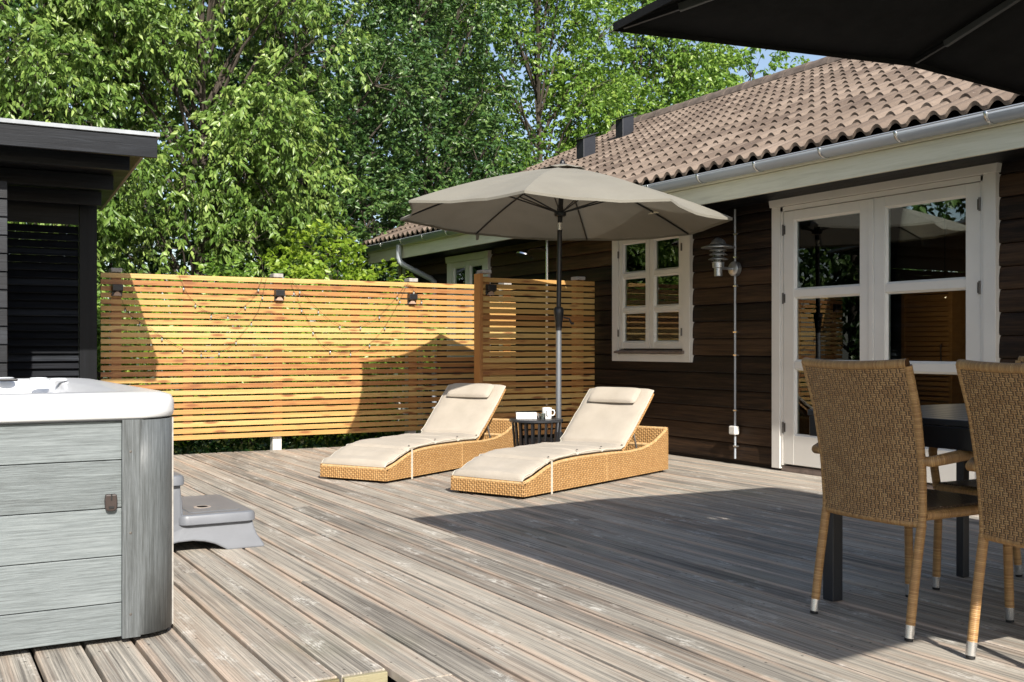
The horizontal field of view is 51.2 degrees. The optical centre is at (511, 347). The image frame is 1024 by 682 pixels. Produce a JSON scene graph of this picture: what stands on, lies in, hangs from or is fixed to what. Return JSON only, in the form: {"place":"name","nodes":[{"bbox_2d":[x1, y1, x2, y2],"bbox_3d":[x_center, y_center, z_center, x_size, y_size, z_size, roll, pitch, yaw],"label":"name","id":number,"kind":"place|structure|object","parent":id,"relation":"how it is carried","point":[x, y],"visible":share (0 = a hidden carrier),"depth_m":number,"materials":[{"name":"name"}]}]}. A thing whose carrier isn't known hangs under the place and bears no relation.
{"place":"outdoors","nodes":[
{"label":"outdoors","id":0,"kind":"place"},
{"bbox_2d":[0,118,159,379],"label":"garden shed","id":1,"kind":"structure","parent":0,"point":[60,173],"depth_m":9.14,"materials":[{"name":"wood"}]},
{"bbox_2d":[103,363,397,448],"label":"ground","id":2,"kind":"structure","parent":0,"point":[229,394],"depth_m":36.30,"materials":[{"name":"green plant"}]},
{"bbox_2d":[0,2,22,50],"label":"woodland tree","id":3,"kind":"object","parent":2,"relation":"on","point":[15,8],"visible":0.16,"depth_m":17.51,"materials":[{"name":"green plant"}]},
{"bbox_2d":[0,0,207,299],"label":"cherry tree","id":4,"kind":"object","parent":2,"relation":"on","point":[31,84],"visible":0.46,"depth_m":12.15,"materials":[{"name":"green plant"}]},
{"bbox_2d":[0,0,239,379],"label":"woodland tree","id":5,"kind":"object","parent":2,"relation":"on","point":[110,265],"visible":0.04,"depth_m":19.23,"materials":[{"name":"green plant"}]},
{"bbox_2d":[97,284,167,383],"bbox_3d":[-4.544,0.366,11.519,1.856,2.155,1.573,0,0,-30],"label":"garden shrub","id":6,"kind":"object","parent":2,"relation":"on","point":[98,333],"visible":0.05,"depth_m":11.44,"materials":[{"name":"green plant"}]},
{"bbox_2d":[97,266,252,454],"bbox_3d":[-3.847,0.326,11.999,1.970,2.495,1.721,0,0,-30],"label":"garden shrub","id":7,"kind":"object","parent":2,"relation":"on","point":[182,442],"visible":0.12,"depth_m":11.86,"materials":[{"name":"green plant"}]},
{"bbox_2d":[20,0,383,408],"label":"cherry tree","id":8,"kind":"object","parent":2,"relation":"on","point":[245,139],"visible":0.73,"depth_m":13.46,"materials":[{"name":"green plant"}]},
{"bbox_2d":[28,642,396,681],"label":"deck joists","id":9,"kind":"object","parent":2,"relation":"on","point":[390,679],"depth_m":4.11,"materials":[{"name":"beige wood"}]},
{"bbox_2d":[172,250,314,448],"bbox_3d":[-3.098,0.169,12.410,1.846,2.554,1.638,0,0,-30],"label":"garden shrub","id":10,"kind":"object","parent":2,"relation":"on","point":[208,271],"visible":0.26,"depth_m":12.09,"materials":[{"name":"green plant"}]},
{"bbox_2d":[159,0,411,351],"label":"woodland tree","id":11,"kind":"object","parent":2,"relation":"on","point":[317,60],"visible":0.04,"depth_m":22.91,"materials":[{"name":"green plant"}]},
{"bbox_2d":[228,302,367,447],"bbox_3d":[-2.599,0.480,12.917,1.834,2.187,1.488,0,0,-1],"label":"garden shrub","id":12,"kind":"object","parent":2,"relation":"on","point":[315,436],"visible":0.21,"depth_m":12.68,"materials":[{"name":"green plant"}]},
{"bbox_2d":[173,424,424,454],"bbox_3d":[-4.547,1.208,11.261,9.326,0.505,3.180,0,0,-30],"label":"ground cover","id":13,"kind":"object","parent":2,"relation":"on","point":[197,447],"visible":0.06,"depth_m":11.75,"materials":[{"name":"green plant"}]},
{"bbox_2d":[100,268,515,449],"bbox_3d":[-1.925,0.319,11.002,4.390,2.102,0.241,0,0,-30],"label":"slatted fence","id":14,"kind":"object","parent":2,"relation":"on","point":[275,360],"visible":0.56,"depth_m":10.69,"materials":[{"name":"brown wood"}]},
{"bbox_2d":[111,284,122,295],"bbox_3d":[-3.636,-0.525,9.854,0.094,0.110,0.065,0,0,-30],"label":"fence lamp","id":15,"kind":"object","parent":14,"relation":"attached to","point":[116,289],"visible":1,"depth_m":9.84,"materials":[{"name":"black metal"}]},
{"bbox_2d":[122,278,422,356],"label":"string lights","id":16,"kind":"object","parent":14,"relation":"hanging from","point":[125,310],"visible":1,"depth_m":10.69,"materials":[{"name":"black rubber"}]},
{"bbox_2d":[274,290,284,300],"bbox_3d":[-2.305,-0.515,10.609,0.094,0.110,0.065,0,0,-30],"label":"fence lamp","id":17,"kind":"object","parent":14,"relation":"attached to","point":[279,295],"visible":1,"depth_m":10.60,"materials":[{"name":"black metal"}]},
{"bbox_2d":[407,294,417,303],"bbox_3d":[-1.052,-0.510,11.319,0.094,0.110,0.065,0,0,-30],"label":"fence lamp","id":18,"kind":"object","parent":14,"relation":"attached to","point":[412,298],"visible":1,"depth_m":11.30,"materials":[{"name":"black metal"}]},
{"bbox_2d":[170,0,463,351],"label":"oak tree","id":19,"kind":"object","parent":2,"relation":"on","point":[358,197],"visible":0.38,"depth_m":15.88,"materials":[{"name":"green plant"}]},
{"bbox_2d":[241,219,415,439],"bbox_3d":[-2.223,-0.051,13.822,2.342,3.182,2.375,0,0,34],"label":"yellow green shrub","id":20,"kind":"object","parent":2,"relation":"on","point":[282,261],"visible":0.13,"depth_m":13.35,"materials":[{"name":"green plant"}]},
{"bbox_2d":[306,293,447,442],"bbox_3d":[-1.682,0.458,13.117,1.826,2.321,1.506,0,0,-30],"label":"garden shrub","id":21,"kind":"object","parent":2,"relation":"on","point":[364,434],"visible":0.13,"depth_m":12.84,"materials":[{"name":"green plant"}]},
{"bbox_2d":[306,0,542,321],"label":"oak tree","id":22,"kind":"object","parent":2,"relation":"on","point":[456,139],"visible":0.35,"depth_m":18.31,"materials":[{"name":"green plant"}]},
{"bbox_2d":[338,0,520,309],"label":"woodland tree","id":23,"kind":"object","parent":2,"relation":"on","point":[385,15],"visible":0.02,"depth_m":26.40,"materials":[{"name":"green plant"}]},
{"bbox_2d":[428,0,663,184],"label":"lime tree","id":24,"kind":"object","parent":2,"relation":"on","point":[583,86],"visible":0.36,"depth_m":21.47,"materials":[{"name":"green plant"}]},
{"bbox_2d":[521,0,740,153],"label":"lime tree","id":25,"kind":"object","parent":2,"relation":"on","point":[673,68],"visible":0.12,"depth_m":23.63,"materials":[{"name":"green plant"}]},
{"bbox_2d":[362,57,1023,489],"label":"house","id":26,"kind":"structure","parent":2,"relation":"on","point":[834,181],"depth_m":8.98,"materials":[{"name":"brown wood"}]},
{"bbox_2d":[445,250,492,356],"bbox_3d":[-0.546,-0.527,13.745,0.145,1.335,1.218,0,0,-30],"label":"window","id":27,"kind":"structure","parent":26,"relation":"in","point":[461,269],"depth_m":13.80,"materials":[{"name":"white paint"}]},
{"bbox_2d":[516,240,548,429],"bbox_3d":[0.240,-0.140,11.840,0.420,2.120,0.200,0,0,-30],"label":"outdoor shower","id":28,"kind":"object","parent":26,"relation":"attached to","point":[525,255],"visible":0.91,"depth_m":11.93,"materials":[{"name":"metal"}]},
{"bbox_2d":[612,235,694,361],"bbox_3d":[1.361,-0.525,10.384,0.145,1.330,1.308,0,0,-30],"label":"window","id":29,"kind":"structure","parent":26,"relation":"in","point":[652,279],"depth_m":10.31,"materials":[{"name":"white paint"}]},
{"bbox_2d":[701,237,740,275],"bbox_3d":[1.800,-0.777,9.219,0.350,0.335,0.290,0,0,-30],"label":"wall lamp","id":30,"kind":"object","parent":26,"relation":"attached to","point":[718,246],"visible":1,"depth_m":9.19,"materials":[{"name":"silver metal"}]},
{"bbox_2d":[729,209,738,458],"bbox_3d":[1.929,-0.115,9.292,0.055,2.170,0.080,0,0,-30],"label":"electric conduit","id":31,"kind":"object","parent":26,"relation":"attached to","point":[734,430],"visible":1,"depth_m":9.29,"materials":[{"name":"metal"}]},
{"bbox_2d":[782,199,868,467],"bbox_3d":[2.469,-0.076,8.409,0.066,2.068,0.942,0,0,-30],"label":"door leaf","id":32,"kind":"structure","parent":26,"relation":"in","point":[825,297],"depth_m":8.49,"materials":[{"name":"white paint"}]},
{"bbox_2d":[869,182,980,482],"bbox_3d":[2.931,-0.076,7.594,0.066,2.068,0.972,0,0,-30],"label":"door leaf","id":33,"kind":"structure","parent":26,"relation":"in","point":[896,222],"depth_m":7.72,"materials":[{"name":"white paint"}]},
{"bbox_2d":[916,290,965,404],"bbox_3d":[4.345,0.205,10.927,0.458,1.570,0.620,0,0,-30],"label":"louvred cabinet","id":34,"kind":"object","parent":26,"relation":"in","point":[941,327],"visible":0.44,"depth_m":10.71,"materials":[{"name":"brown wood"}]},
{"bbox_2d":[944,201,944,277],"bbox_3d":[3.925,-0.935,9.700,0.260,0.810,0.260,0,0,-30],"label":"pendant lamp","id":35,"kind":"object","parent":26,"relation":"hanging from","point":[944,239],"depth_m":9.70,"materials":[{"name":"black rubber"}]},
{"bbox_2d":[644,41,809,110],"bbox_3d":[5.449,-3.457,26.783,5.884,9.805,5.548,0,0,-11],"label":"lime tree","id":36,"kind":"object","parent":2,"relation":"on","point":[739,59],"visible":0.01,"depth_m":26.15,"materials":[{"name":"green plant"}]},
{"bbox_2d":[7,0,826,358],"label":"sky","id":37,"kind":"structure","parent":0,"point":[763,63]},
{"bbox_2d":[0,437,1023,681],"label":"deck","id":38,"kind":"structure","parent":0,"point":[682,569],"depth_m":4.46,"materials":[{"name":"grey wood"}]},
{"bbox_2d":[0,377,173,651],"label":"hot tub","id":39,"kind":"object","parent":38,"relation":"on","point":[86,509],"visible":1,"depth_m":3.63,"materials":[{"name":"grey wood"},{"name":"white acrylic"},{"name":"water"}]},
{"bbox_2d":[173,471,263,549],"bbox_3d":[-1.761,0.826,5.600,0.734,0.388,0.720,0,0,-30],"label":"spa step","id":40,"kind":"object","parent":38,"relation":"on","point":[223,521],"visible":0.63,"depth_m":5.38,"materials":[{"name":"grey plastic"}]},
{"bbox_2d":[315,670,387,681],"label":"deck step","id":41,"kind":"object","parent":38,"relation":"attached to","point":[379,676],"visible":1,"depth_m":3.34,"materials":[{"name":"beige wood"}]},
{"bbox_2d":[320,383,518,482],"bbox_3d":[-0.710,0.672,8.999,0.638,0.692,2.036,0,0,29],"label":"sun lounger","id":42,"kind":"object","parent":38,"relation":"on","point":[462,427],"visible":0.99,"depth_m":8.83,"materials":[{"name":"fabric"}]},
{"bbox_2d":[474,270,594,434],"bbox_3d":[0.240,0.139,10.900,1.365,1.802,0.155,0,0,-30],"label":"slatted screen","id":43,"kind":"object","parent":38,"relation":"on","point":[483,335],"visible":0.71,"depth_m":10.81,"materials":[{"name":"brown wood"}]},
{"bbox_2d":[486,284,496,295],"bbox_3d":[-0.205,-0.565,10.535,0.094,0.110,0.065,0,0,-30],"label":"fence lamp","id":44,"kind":"object","parent":43,"relation":"attached to","point":[491,289],"visible":1,"depth_m":10.52,"materials":[{"name":"black metal"}]},
{"bbox_2d":[509,417,562,446],"bbox_3d":[0.198,0.803,8.770,0.444,0.431,0.444,0,0,-30],"label":"side table","id":45,"kind":"object","parent":38,"relation":"on","point":[515,421],"visible":0.42,"depth_m":8.66,"materials":[{"name":"grey metal"}]},
{"bbox_2d":[542,407,554,418],"bbox_3d":[0.294,0.541,8.768,0.094,0.091,0.088,0,0,-30],"label":"mug","id":46,"kind":"object","parent":45,"relation":"on","point":[548,411],"visible":0.97,"depth_m":8.74,"materials":[{"name":"white ceramic"}]},
{"bbox_2d":[451,387,667,498],"bbox_3d":[0.426,0.672,8.132,0.638,0.692,2.036,0,0,36],"label":"sun lounger","id":47,"kind":"object","parent":38,"relation":"on","point":[605,436],"visible":1,"depth_m":8.05,"materials":[{"name":"fabric"}]},
{"bbox_2d":[400,159,732,441],"bbox_3d":[0.410,-0.287,9.045,2.636,2.606,2.636,0,0,-10],"label":"parasol","id":48,"kind":"object","parent":38,"relation":"on","point":[560,202],"visible":0.94,"depth_m":9.39,"materials":[{"name":"beige fabric"}]},
{"bbox_2d":[613,0,1023,95],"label":"cantilever parasol","id":49,"kind":"object","parent":38,"relation":"on","point":[980,42],"visible":1,"depth_m":3.92,"materials":[{"name":"black fabric"}]},
{"bbox_2d":[808,403,972,601],"bbox_3d":[2.125,0.636,3.764,1.011,0.763,1.950,0,0,-30],"label":"dining table","id":50,"kind":"object","parent":38,"relation":"on","point":[945,426],"visible":0.45,"depth_m":4.28,"materials":[{"name":"grey metal"}]},
{"bbox_2d":[801,357,1014,641],"bbox_3d":[1.475,0.529,4.016,0.631,0.980,0.617,0,0,-30],"label":"armchair","id":51,"kind":"object","parent":38,"relation":"on","point":[869,448],"visible":0.96,"depth_m":3.85,"materials":[{"name":"brown wicker"}]},
{"bbox_2d":[928,356,1023,589],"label":"armchair","id":52,"kind":"object","parent":38,"relation":"on","point":[969,487],"visible":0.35,"depth_m":4.48,"materials":[{"name":"brown wicker"}]},
{"bbox_2d":[955,359,1023,659],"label":"armchair","id":53,"kind":"object","parent":38,"relation":"on","point":[993,394],"visible":1,"depth_m":3.42,"materials":[{"name":"brown wicker"}]},
{"bbox_2d":[516,412,536,418],"bbox_3d":[0.118,0.561,8.759,0.170,0.051,0.100,0,0,-3],"label":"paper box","id":54,"kind":"object","parent":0,"point":[526,415],"visible":1,"depth_m":8.71,"materials":[{"name":"white paper"}]}
]}

